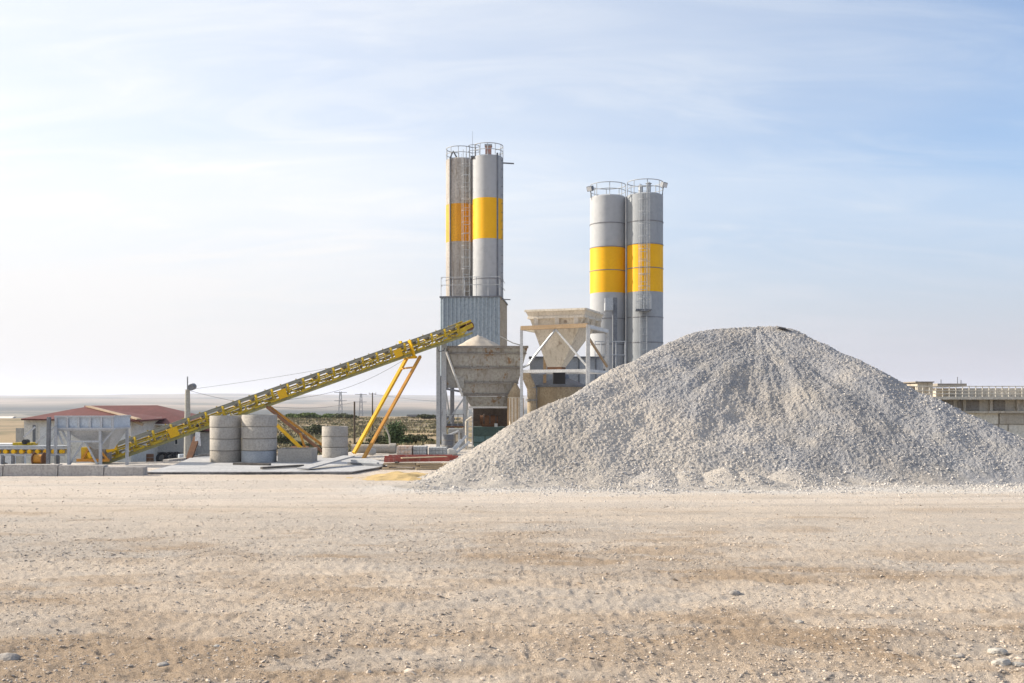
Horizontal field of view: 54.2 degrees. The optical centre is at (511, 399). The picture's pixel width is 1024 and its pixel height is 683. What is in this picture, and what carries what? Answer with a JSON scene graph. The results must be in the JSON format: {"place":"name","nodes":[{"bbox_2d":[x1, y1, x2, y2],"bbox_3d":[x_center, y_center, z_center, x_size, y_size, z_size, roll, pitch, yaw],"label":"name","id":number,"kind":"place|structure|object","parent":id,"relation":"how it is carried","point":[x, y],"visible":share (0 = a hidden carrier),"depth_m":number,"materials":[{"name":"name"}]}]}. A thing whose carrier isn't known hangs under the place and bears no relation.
{"place":"outdoors","nodes":[
{"label":"outdoors","id":0,"kind":"place"},
{"bbox_2d":[448,429,462,446],"bbox_3d":[-3.079,2.080,54.870,0.818,1.000,1.060,0,0,0],"label":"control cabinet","id":1,"kind":"object","parent":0,"point":[456,435],"visible":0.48,"depth_m":54.40,"materials":[{"name":"metal"}]},
{"bbox_2d":[455,433,461,442],"bbox_3d":[-2.932,2.063,54.370,0.380,0.543,0.060,0,0,0],"label":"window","id":2,"kind":"structure","parent":1,"relation":"in","point":[456,435],"depth_m":54.36,"materials":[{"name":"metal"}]},
{"bbox_2d":[480,414,497,426],"bbox_3d":[-1.265,1.122,54.915,0.990,0.704,0.830,0,0,0],"label":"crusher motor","id":3,"kind":"object","parent":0,"point":[489,420],"visible":1,"depth_m":54.75,"materials":[{"name":"brown paint"}]},
{"bbox_2d":[0,393,1023,682],"bbox_3d":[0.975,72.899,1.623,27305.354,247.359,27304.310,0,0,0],"label":"ground","id":4,"kind":"structure","parent":0,"point":[680,597],"depth_m":14.65,"materials":[{"name":"gravel"}]},
{"bbox_2d":[0,464,4,475],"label":"barrier block","id":5,"kind":"object","parent":4,"relation":"on","point":[1,469],"depth_m":34.23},
{"bbox_2d":[0,653,20,660],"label":"rock","id":6,"kind":"object","parent":4,"relation":"on","point":[8,656],"visible":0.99,"depth_m":9.91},
{"bbox_2d":[0,443,25,463],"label":"parked van","id":7,"kind":"object","parent":4,"relation":"on","point":[7,459],"visible":0.09,"depth_m":70.00,"materials":[{"name":"white paint"}]},
{"bbox_2d":[16,428,23,463],"bbox_3d":[-30.504,3.106,62.000,0.350,2.741,0.350,0,0,0],"label":"fence post","id":8,"kind":"object","parent":4,"relation":"on","point":[19,438],"visible":0.36,"depth_m":61.83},
{"bbox_2d":[3,464,61,475],"bbox_3d":[-16.484,2.433,34.425,1.847,0.435,0.450,0,0,0],"label":"barrier block","id":9,"kind":"object","parent":4,"relation":"on","point":[30,469],"depth_m":34.23,"materials":[{"name":"concrete"}]},
{"bbox_2d":[0,445,71,463],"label":"level conveyor","id":10,"kind":"object","parent":4,"relation":"on","point":[12,451],"visible":0.83,"depth_m":39.70,"materials":[{"name":"metal"}]},
{"bbox_2d":[13,439,37,444],"bbox_3d":[-19.666,1.706,40.360,0.725,0.247,0.680,0,0,0],"label":"roller head","id":11,"kind":"object","parent":10,"relation":"on","point":[25,442],"visible":0.99,"depth_m":40.10},
{"bbox_2d":[31,452,45,463],"bbox_3d":[-18.609,2.325,39.200,0.904,0.550,0.540,0,0,0],"label":"rusty winch","id":12,"kind":"object","parent":4,"relation":"on","point":[36,458],"visible":0.64,"depth_m":39.05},
{"bbox_2d":[23,417,63,463],"bbox_3d":[-18.315,1.640,38.935,1.573,1.963,0.390,0,0,0],"label":"support stand","id":13,"kind":"object","parent":4,"relation":"on","point":[55,435],"visible":0.94,"depth_m":38.85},
{"bbox_2d":[58,465,107,475],"bbox_3d":[-14.757,2.445,34.425,1.539,0.410,0.450,0,0,0],"label":"barrier block","id":14,"kind":"object","parent":4,"relation":"on","point":[80,470],"depth_m":34.22,"materials":[{"name":"concrete"}]},
{"bbox_2d":[54,415,130,464],"bbox_3d":[-17.075,1.631,39.970,3.068,2.038,1.720,0,0,0],"label":"feeder hopper","id":15,"kind":"object","parent":4,"relation":"on","point":[100,433],"visible":0.91,"depth_m":39.27,"materials":[{"name":"metal"}]},
{"bbox_2d":[76,445,116,461],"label":"conveyor drive","id":16,"kind":"structure","parent":4,"relation":"on","point":[86,456],"depth_m":42.20,"materials":[{"name":"metal"}]},
{"bbox_2d":[21,405,210,463],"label":"red roof house","id":17,"kind":"structure","parent":4,"relation":"on","point":[144,418],"depth_m":81.51,"materials":[{"name":"grey paint"}]},
{"bbox_2d":[32,424,36,441],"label":"door","id":18,"kind":"structure","parent":17,"relation":"in","point":[34,433],"depth_m":78.91,"materials":[{"name":"paint"}]},
{"bbox_2d":[39,426,53,444],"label":"door","id":19,"kind":"structure","parent":17,"relation":"in","point":[42,429],"depth_m":78.91,"materials":[{"name":"paint"}]},
{"bbox_2d":[118,433,124,452],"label":"garage door","id":20,"kind":"structure","parent":17,"relation":"in","point":[123,437],"depth_m":78.91,"materials":[{"name":"paint"}]},
{"bbox_2d":[104,466,147,475],"bbox_3d":[-13.287,2.475,34.425,1.334,0.350,0.450,0,0,0],"label":"barrier block","id":21,"kind":"object","parent":4,"relation":"on","point":[126,471],"depth_m":34.23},
{"bbox_2d":[146,454,153,461],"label":"oil drum","id":22,"kind":"object","parent":4,"relation":"on","point":[149,457],"visible":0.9,"depth_m":79.76,"materials":[{"name":"metal"}]},
{"bbox_2d":[156,452,167,461],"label":"tyre","id":23,"kind":"object","parent":4,"relation":"on","point":[158,456],"visible":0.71,"depth_m":83.14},
{"bbox_2d":[157,661,168,666],"bbox_3d":[-3.438,2.599,9.845,0.116,0.035,0.108,0,0,-36],"label":"rock","id":24,"kind":"object","parent":4,"relation":"on","point":[164,663],"visible":1,"depth_m":9.81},
{"bbox_2d":[164,452,175,458],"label":"tyre","id":25,"kind":"object","parent":4,"relation":"on","point":[170,453],"visible":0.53,"depth_m":83.18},
{"bbox_2d":[163,456,195,461],"bbox_3d":[-14.151,2.550,43.500,0.300,0.100,3.095,0,0,14],"label":"plank","id":26,"kind":"object","parent":4,"relation":"on","point":[174,459],"visible":0.64,"depth_m":42.45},
{"bbox_2d":[184,377,196,456],"bbox_3d":[-18.666,1.340,57.898,0.729,5.398,0.644,0,0,0],"label":"utility pole","id":27,"kind":"object","parent":4,"relation":"on","point":[187,439],"visible":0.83,"depth_m":57.86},
{"bbox_2d":[196,358,380,388],"bbox_3d":[-11.411,-1.749,56.249,15.061,2.294,0.014,0,0,13],"label":"overhead wire","id":28,"kind":"object","parent":27,"relation":"attached to","point":[266,378],"visible":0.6,"depth_m":56.95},
{"bbox_2d":[148,456,386,474],"bbox_3d":[-9.448,2.590,39.947,9.633,0.180,10.295,0,0,0],"label":"concrete pad","id":29,"kind":"object","parent":4,"relation":"on","point":[200,465],"visible":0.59,"depth_m":36.50,"materials":[{"name":"concrete"}]},
{"bbox_2d":[186,432,200,458],"bbox_3d":[-13.872,2.014,43.683,0.386,1.224,1.054,0,0,6],"label":"leaning chute","id":30,"kind":"object","parent":29,"relation":"on","point":[196,441],"visible":0.86,"depth_m":43.68,"materials":[{"name":"white paint"}]},
{"bbox_2d":[210,450,240,462],"bbox_3d":[-11.599,2.274,40.518,1.237,0.453,1.237,0,0,0],"label":"concrete ring","id":31,"kind":"object","parent":29,"relation":"on","point":[224,456],"visible":0.83,"depth_m":39.98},
{"bbox_2d":[210,439,240,450],"bbox_3d":[-11.602,1.803,40.519,1.237,0.453,1.237,0,0,16],"label":"concrete ring","id":32,"kind":"object","parent":31,"relation":"on","point":[225,444],"visible":0.82,"depth_m":39.98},
{"bbox_2d":[210,427,240,438],"bbox_3d":[-11.603,1.332,40.518,1.237,0.453,1.237,0,0,31],"label":"concrete ring","id":33,"kind":"object","parent":32,"relation":"on","point":[225,432],"visible":0.91,"depth_m":40.00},
{"bbox_2d":[210,415,240,426],"bbox_3d":[-11.609,0.861,40.518,1.237,0.453,1.237,0,0,-43],"label":"concrete ring","id":34,"kind":"object","parent":33,"relation":"on","point":[226,421],"visible":1,"depth_m":40.00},
{"bbox_2d":[233,463,270,465],"bbox_3d":[-9.988,2.460,38.400,1.539,0.080,0.180,0,0,15],"label":"plank","id":35,"kind":"object","parent":29,"relation":"on","point":[266,464],"visible":1,"depth_m":38.28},
{"bbox_2d":[241,450,276,462],"bbox_3d":[-10.215,2.269,40.395,1.390,0.462,1.390,0,0,0],"label":"concrete ring","id":36,"kind":"object","parent":29,"relation":"on","point":[258,456],"visible":0.88,"depth_m":39.80,"materials":[{"name":"concrete"}]},
{"bbox_2d":[242,438,276,450],"bbox_3d":[-10.201,1.788,40.395,1.390,0.462,1.389,0,0,16],"label":"concrete ring","id":37,"kind":"object","parent":36,"relation":"on","point":[259,444],"visible":0.91,"depth_m":39.80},
{"bbox_2d":[241,426,276,438],"bbox_3d":[-10.212,1.308,40.395,1.390,0.462,1.390,0,0,31],"label":"concrete ring","id":38,"kind":"object","parent":37,"relation":"on","point":[269,432],"visible":0.89,"depth_m":39.80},
{"bbox_2d":[242,415,276,426],"bbox_3d":[-10.200,0.828,40.395,1.390,0.462,1.390,0,0,-43],"label":"concrete ring","id":39,"kind":"object","parent":38,"relation":"on","point":[258,420],"visible":1,"depth_m":39.80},
{"bbox_2d":[260,464,303,468],"bbox_3d":[-8.387,2.440,36.550,0.140,0.080,1.786,0,0,43],"label":"plank","id":40,"kind":"object","parent":29,"relation":"on","point":[273,467],"visible":0.86,"depth_m":36.44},
{"bbox_2d":[277,448,316,462],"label":"concrete block","id":41,"kind":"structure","parent":29,"relation":"on","point":[296,455],"depth_m":40.00,"materials":[{"name":"concrete"}]},
{"bbox_2d":[297,455,354,468],"bbox_3d":[-6.882,2.310,37.200,0.500,0.310,3.393,0,0,19],"label":"plank","id":42,"kind":"object","parent":29,"relation":"on","point":[326,462],"visible":1,"depth_m":36.95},
{"bbox_2d":[322,447,347,457],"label":"concrete ring","id":43,"kind":"object","parent":29,"relation":"on","point":[330,452],"visible":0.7,"depth_m":43.28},
{"bbox_2d":[322,436,347,446],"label":"concrete ring","id":44,"kind":"object","parent":43,"relation":"on","point":[334,441],"visible":0.9,"depth_m":43.28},
{"bbox_2d":[322,426,347,436],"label":"concrete ring","id":45,"kind":"object","parent":44,"relation":"on","point":[334,431],"visible":1,"depth_m":43.30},
{"bbox_2d":[351,460,378,463],"bbox_3d":[-5.741,2.420,39.000,0.120,0.120,1.692,0,0,-45],"label":"plank","id":46,"kind":"object","parent":29,"relation":"on","point":[359,461],"visible":0.79,"depth_m":39.01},
{"bbox_2d":[348,462,384,466],"bbox_3d":[-5.560,2.460,38.150,1.856,0.100,0.160,0,0,36],"label":"plank","id":47,"kind":"object","parent":29,"relation":"on","point":[364,464],"visible":1,"depth_m":38.03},
{"bbox_2d":[93,320,473,463],"bbox_3d":[-8.586,-0.696,45.820,19.158,7.131,7.535,0,0,-33],"label":"belt conveyor","id":48,"kind":"object","parent":4,"relation":"on","point":[172,433],"visible":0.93,"depth_m":47.98,"materials":[{"name":"metal"}]},
{"bbox_2d":[277,435,292,443],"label":"bush","id":49,"kind":"object","parent":4,"relation":"on","point":[282,439],"visible":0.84,"depth_m":119.53,"materials":[{"name":"green plant"}]},
{"bbox_2d":[289,440,311,446],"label":"bush","id":50,"kind":"object","parent":4,"relation":"on","point":[301,444],"visible":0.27,"depth_m":109.94,"materials":[{"name":"green plant"}]},
{"bbox_2d":[290,412,317,417],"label":"bush","id":51,"kind":"object","parent":4,"relation":"on","point":[305,415],"visible":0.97,"depth_m":231.05,"materials":[{"name":"green plant"}]},
{"bbox_2d":[300,424,322,433],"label":"bush","id":52,"kind":"object","parent":4,"relation":"on","point":[316,428],"visible":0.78,"depth_m":139.13,"materials":[{"name":"green plant"}]},
{"bbox_2d":[322,413,334,417],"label":"bush","id":53,"kind":"object","parent":4,"relation":"on","point":[327,415],"visible":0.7,"depth_m":231.03,"materials":[{"name":"green plant"}]},
{"bbox_2d":[331,413,345,417],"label":"bush","id":54,"kind":"object","parent":4,"relation":"on","point":[337,415],"visible":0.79,"depth_m":226.78,"materials":[{"name":"green plant"}]},
{"bbox_2d":[334,391,346,413],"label":"lattice pylon","id":55,"kind":"object","parent":4,"relation":"on","point":[340,393],"visible":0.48,"depth_m":699.80,"materials":[{"name":"metal"}]},
{"bbox_2d":[343,414,358,418],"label":"bush","id":56,"kind":"object","parent":4,"relation":"on","point":[348,416],"visible":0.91,"depth_m":223.82,"materials":[{"name":"green plant"}]},
{"bbox_2d":[240,416,462,454],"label":"dry grass","id":57,"kind":"structure","parent":4,"relation":"on","point":[346,421],"depth_m":179.34,"materials":[{"name":"plant"}]},
{"bbox_2d":[353,401,355,443],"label":"utility pole","id":58,"kind":"object","parent":4,"relation":"on","point":[354,434],"visible":0.6,"depth_m":94.93,"materials":[{"name":"brown wood"}]},
{"bbox_2d":[355,393,366,415],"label":"lattice pylon","id":59,"kind":"object","parent":4,"relation":"on","point":[360,402],"visible":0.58,"depth_m":759.80,"materials":[{"name":"metal"}]},
{"bbox_2d":[368,448,375,454],"bbox_3d":[-6.691,2.453,47.496,0.473,0.352,0.420,0,0,0],"label":"sack","id":60,"kind":"object","parent":4,"relation":"on","point":[372,451],"visible":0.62,"depth_m":47.34,"materials":[{"name":"fabric"}]},
{"bbox_2d":[369,392,375,430],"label":"utility pole","id":61,"kind":"object","parent":4,"relation":"on","point":[372,408],"visible":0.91,"depth_m":149.91,"materials":[{"name":"brown wood"}]},
{"bbox_2d":[351,443,396,453],"bbox_3d":[-6.831,2.410,49.500,2.178,0.540,0.540,0,0,0],"label":"concrete pipe","id":62,"kind":"object","parent":4,"relation":"on","point":[390,448],"visible":0.87,"depth_m":49.30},
{"bbox_2d":[366,435,385,442],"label":"bush","id":63,"kind":"object","parent":4,"relation":"on","point":[376,441],"visible":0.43,"depth_m":119.64,"materials":[{"name":"green plant"}]},
{"bbox_2d":[378,438,387,443],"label":"bush","id":64,"kind":"object","parent":4,"relation":"on","point":[383,441],"visible":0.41,"depth_m":87.74,"materials":[{"name":"green plant"}]},
{"bbox_2d":[383,426,390,443],"bbox_3d":[-7.547,2.166,60.000,0.559,1.361,0.120,0,0,0],"label":"bare sapling","id":65,"kind":"object","parent":4,"relation":"on","point":[386,429],"visible":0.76,"depth_m":59.95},
{"bbox_2d":[346,471,427,480],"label":"spilled sand","id":66,"kind":"structure","parent":4,"relation":"on","point":[399,476],"depth_m":32.98,"materials":[{"name":"sand"}]},
{"bbox_2d":[383,421,406,444],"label":"bush","id":67,"kind":"object","parent":4,"relation":"on","point":[395,430],"visible":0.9,"depth_m":77.75,"materials":[{"name":"green plant"}]},
{"bbox_2d":[397,445,413,454],"bbox_3d":[-4.644,2.294,43.500,0.645,0.612,1.000,0,0,0],"label":"block pallet","id":68,"kind":"object","parent":4,"relation":"on","point":[404,449],"visible":0.65,"depth_m":43.01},
{"bbox_2d":[398,434,413,443],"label":"bush","id":69,"kind":"object","parent":4,"relation":"on","point":[407,440],"visible":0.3,"depth_m":79.92,"materials":[{"name":"green plant"}]},
{"bbox_2d":[382,467,439,469],"bbox_3d":[-3.080,2.553,37.350,3.549,0.091,0.659,0,0,0],"label":"timber layer","id":70,"kind":"object","parent":4,"relation":"on","point":[404,468],"visible":0.55,"depth_m":37.18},
{"bbox_2d":[387,465,443,466],"bbox_3d":[-2.962,2.469,37.430,3.438,0.082,0.644,0,0,0],"label":"timber layer","id":71,"kind":"object","parent":70,"relation":"on","point":[415,465],"visible":0.52,"depth_m":37.24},
{"bbox_2d":[383,462,446,464],"bbox_3d":[-3.153,2.392,37.510,3.347,0.081,0.659,0,0,0],"label":"timber layer","id":72,"kind":"object","parent":71,"relation":"on","point":[412,463],"visible":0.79,"depth_m":37.34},
{"bbox_2d":[384,457,449,461],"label":"red beam","id":73,"kind":"structure","parent":72,"relation":"on","point":[434,459],"depth_m":37.55,"materials":[{"name":"metal"}]},
{"bbox_2d":[401,456,447,458],"bbox_3d":[-3.309,2.160,37.675,1.744,0.050,0.300,0,0,-18],"label":"board","id":74,"kind":"object","parent":73,"relation":"on","point":[423,457],"visible":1,"depth_m":37.51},
{"bbox_2d":[406,433,420,443],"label":"bush","id":75,"kind":"object","parent":4,"relation":"on","point":[415,438],"visible":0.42,"depth_m":83.84,"materials":[{"name":"green plant"}]},
{"bbox_2d":[413,446,427,454],"bbox_3d":[-3.996,2.309,43.700,0.562,0.581,1.000,0,0,0],"label":"block pallet","id":76,"kind":"object","parent":4,"relation":"on","point":[420,450],"visible":0.7,"depth_m":43.21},
{"bbox_2d":[419,434,427,442],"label":"bush","id":77,"kind":"object","parent":4,"relation":"on","point":[422,436],"visible":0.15,"depth_m":90.20,"materials":[{"name":"green plant"}]},
{"bbox_2d":[416,414,435,418],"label":"bush","id":78,"kind":"object","parent":4,"relation":"on","point":[424,416],"visible":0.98,"depth_m":227.19,"materials":[{"name":"green plant"}]},
{"bbox_2d":[429,447,446,454],"bbox_3d":[-3.252,2.338,44.000,0.761,0.524,1.000,0,0,0],"label":"block pallet","id":79,"kind":"object","parent":4,"relation":"on","point":[437,450],"visible":0.78,"depth_m":43.51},
{"bbox_2d":[442,434,453,448],"bbox_3d":[-3.200,2.160,50.000,0.610,0.880,0.610,0,0,0],"label":"oil drum","id":80,"kind":"object","parent":4,"relation":"on","point":[447,440],"visible":0.87,"depth_m":49.76,"materials":[{"name":"metal"}]},
{"bbox_2d":[447,448,456,454],"bbox_3d":[-2.826,2.437,47.013,0.519,0.374,0.422,0,0,0],"label":"sack","id":81,"kind":"object","parent":4,"relation":"on","point":[451,451],"visible":0.81,"depth_m":46.84,"materials":[{"name":"fabric"}]},
{"bbox_2d":[450,416,471,449],"bbox_3d":[-2.774,1.787,52.389,1.411,1.876,0.541,0,0,0],"label":"pipe manifold","id":82,"kind":"object","parent":4,"relation":"on","point":[457,431],"visible":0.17,"depth_m":52.36,"materials":[{"name":"beige metal"}]},
{"bbox_2d":[455,435,466,449],"bbox_3d":[-2.551,2.147,48.200,0.120,0.887,1.244,0,0,32],"label":"steel tube","id":83,"kind":"object","parent":4,"relation":"on","point":[461,441],"visible":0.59,"depth_m":48.29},
{"bbox_2d":[457,441,469,452],"bbox_3d":[-2.393,2.297,48.400,0.120,0.597,1.202,0,0,30],"label":"steel tube","id":84,"kind":"object","parent":4,"relation":"on","point":[462,447],"visible":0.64,"depth_m":48.37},
{"bbox_2d":[467,410,472,448],"bbox_3d":[-2.221,1.567,53.200,0.302,2.077,0.459,0,0,0],"label":"scaffold ladder","id":85,"kind":"object","parent":4,"relation":"on","point":[468,428],"visible":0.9,"depth_m":53.17,"materials":[{"name":"white metal"}]},
{"bbox_2d":[439,276,510,438],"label":"silo tower","id":86,"kind":"structure","parent":4,"relation":"on","point":[486,316],"depth_m":70.39,"materials":[{"name":"metal"}]},
{"bbox_2d":[446,145,472,295],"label":"cement silo","id":87,"kind":"object","parent":86,"relation":"on","point":[459,219],"visible":0.95,"depth_m":73.62,"materials":[{"name":"metal"}]},
{"bbox_2d":[468,131,513,296],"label":"cement silo","id":88,"kind":"object","parent":86,"relation":"on","point":[487,213],"visible":0.95,"depth_m":72.05,"materials":[{"name":"metal"}]},
{"bbox_2d":[436,343,527,447],"bbox_3d":[-1.583,-0.185,54.995,4.906,5.770,4.410,0,0,0],"label":"aggregate bin","id":89,"kind":"object","parent":4,"relation":"on","point":[484,376],"visible":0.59,"depth_m":53.36,"materials":[{"name":"metal"}]},
{"bbox_2d":[446,414,463,426],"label":"side walkway","id":90,"kind":"structure","parent":89,"relation":"attached to","point":[454,414],"depth_m":52.93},
{"bbox_2d":[458,335,499,345],"bbox_3d":[-1.776,-3.095,55.121,3.947,1.041,3.937,0,0,0],"label":"sand heap","id":91,"kind":"object","parent":89,"relation":"in","point":[477,340],"visible":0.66,"depth_m":54.48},
{"bbox_2d":[473,426,504,446],"bbox_3d":[-1.265,2.009,55.100,1.714,1.081,1.600,0,0,0],"label":"open waste container","id":92,"kind":"object","parent":4,"relation":"on","point":[481,434],"visible":0.52,"depth_m":54.30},
{"bbox_2d":[473,408,506,426],"bbox_3d":[-1.152,1.444,57.495,2.189,2.312,0.210,0,0,0],"label":"back panel","id":93,"kind":"object","parent":4,"relation":"on","point":[501,413],"visible":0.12,"depth_m":57.50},
{"bbox_2d":[507,383,523,425],"bbox_3d":[0.185,0.850,53.200,0.870,3.501,0.849,0,0,0],"label":"silo","id":94,"kind":"object","parent":4,"relation":"on","point":[513,406],"visible":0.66,"depth_m":52.86,"materials":[{"name":"beige metal"}]},
{"bbox_2d":[523,369,537,413],"bbox_3d":[0.877,0.510,51.800,0.897,4.189,0.620,0,0,0],"label":"bent duct","id":95,"kind":"object","parent":4,"relation":"on","point":[531,400],"visible":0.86,"depth_m":51.59,"materials":[{"name":"metal"}]},
{"bbox_2d":[536,374,585,408],"bbox_3d":[2.626,0.618,53.600,2.680,3.965,2.680,0,0,0],"label":"mixing tank","id":96,"kind":"object","parent":4,"relation":"on","point":[548,391],"visible":0.31,"depth_m":52.54,"materials":[{"name":"metal"}]},
{"bbox_2d":[520,323,608,417],"bbox_3d":[2.716,-0.506,50.738,3.642,6.412,3.987,0,0,20],"label":"hopper frame","id":97,"kind":"object","parent":4,"relation":"on","point":[587,371],"visible":0.73,"depth_m":49.27,"materials":[{"name":"white metal"}]},
{"bbox_2d":[524,308,603,383],"bbox_3d":[2.701,-2.644,50.748,3.222,3.668,3.564,0,0,20],"label":"cream hopper","id":98,"kind":"object","parent":97,"relation":"attached to","point":[557,352],"visible":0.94,"depth_m":49.74,"materials":[{"name":"metal"}]},
{"bbox_2d":[529,356,603,408],"bbox_3d":[3.074,0.075,56.925,4.230,5.049,1.550,0,0,0],"label":"grey enclosure","id":99,"kind":"object","parent":4,"relation":"on","point":[596,362],"visible":0.21,"depth_m":56.30,"materials":[{"name":"metal"}]},
{"bbox_2d":[586,181,626,368],"bbox_3d":[6.224,-5.412,62.607,2.755,16.125,2.305,0,0,24],"label":"cement silo","id":100,"kind":"object","parent":4,"relation":"on","point":[608,245],"visible":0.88,"depth_m":61.72,"materials":[{"name":"grey metal"}]},
{"bbox_2d":[595,341,624,370],"bbox_3d":[5.788,-0.361,58.486,1.996,6.122,1.028,0,0,0],"label":"catwalk","id":101,"kind":"object","parent":4,"relation":"on","point":[609,341],"visible":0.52,"depth_m":57.98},
{"bbox_2d":[604,297,616,368],"bbox_3d":[5.978,-1.791,60.500,0.745,8.781,0.800,0,0,0],"label":"dust duct","id":102,"kind":"object","parent":4,"relation":"on","point":[610,304],"visible":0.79,"depth_m":60.30,"materials":[{"name":"metal"}]},
{"bbox_2d":[627,178,667,362],"bbox_3d":[8.357,-5.421,61.580,2.506,16.143,3.124,0,0,0],"label":"cement silo","id":103,"kind":"object","parent":4,"relation":"on","point":[645,268],"visible":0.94,"depth_m":61.05,"materials":[{"name":"grey metal"}]},
{"bbox_2d":[350,326,1023,505],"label":"gravel pile","id":104,"kind":"object","parent":4,"relation":"on","point":[749,409],"visible":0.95,"depth_m":32.81,"materials":[{"name":"gravel"}]},
{"bbox_2d":[729,590,739,594],"bbox_3d":[3.002,2.595,13.500,0.166,0.062,0.120,0,0,6],"label":"rock","id":105,"kind":"object","parent":4,"relation":"on","point":[734,592],"visible":1,"depth_m":13.46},
{"bbox_2d":[949,654,964,657],"bbox_3d":[4.474,2.575,10.050,0.146,0.032,0.076,0,0,13],"label":"rock","id":106,"kind":"object","parent":4,"relation":"on","point":[957,656],"visible":1,"depth_m":10.03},
{"bbox_2d":[903,377,1023,437],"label":"building","id":107,"kind":"structure","parent":4,"relation":"on","point":[1007,415],"depth_m":78.45,"materials":[{"name":"concrete"}]},
{"bbox_2d":[987,647,1007,654],"bbox_3d":[4.978,2.569,10.254,0.196,0.060,0.128,0,0,19],"label":"rock","id":108,"kind":"object","parent":4,"relation":"on","point":[996,650],"visible":1,"depth_m":10.21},
{"bbox_2d":[991,658,1010,665],"bbox_3d":[4.769,2.550,9.760,0.180,0.061,0.154,0,0,20],"label":"rock","id":109,"kind":"object","parent":4,"relation":"on","point":[1001,661],"visible":1,"depth_m":9.71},
{"bbox_2d":[1011,662,1023,666],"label":"rock","id":110,"kind":"object","parent":4,"relation":"on","point":[1019,664],"visible":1,"depth_m":9.70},
{"bbox_2d":[0,0,1023,394],"label":"sky","id":111,"kind":"structure","parent":0,"point":[214,193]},
{"bbox_3d":[-4.305,2.325,38.025,0.113,0.050,1.750,0,0,0],"label":"timber bearer","id":112,"kind":"object","parent":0,"visible":0},
{"bbox_2d":[389,455,447,455],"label":"red beam","id":113,"kind":"structure","parent":112,"relation":"on","point":[418,455],"depth_m":38.90,"materials":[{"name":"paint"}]},
{"bbox_2d":[386,456,454,459],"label":"red beam","id":114,"kind":"structure","parent":112,"relation":"on","point":[452,457],"depth_m":38.04,"materials":[{"name":"metal"}]},
{"bbox_2d":[384,455,457,458],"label":"red beam","id":115,"kind":"structure","parent":112,"relation":"on","point":[456,456],"depth_m":38.47,"materials":[{"name":"metal"}]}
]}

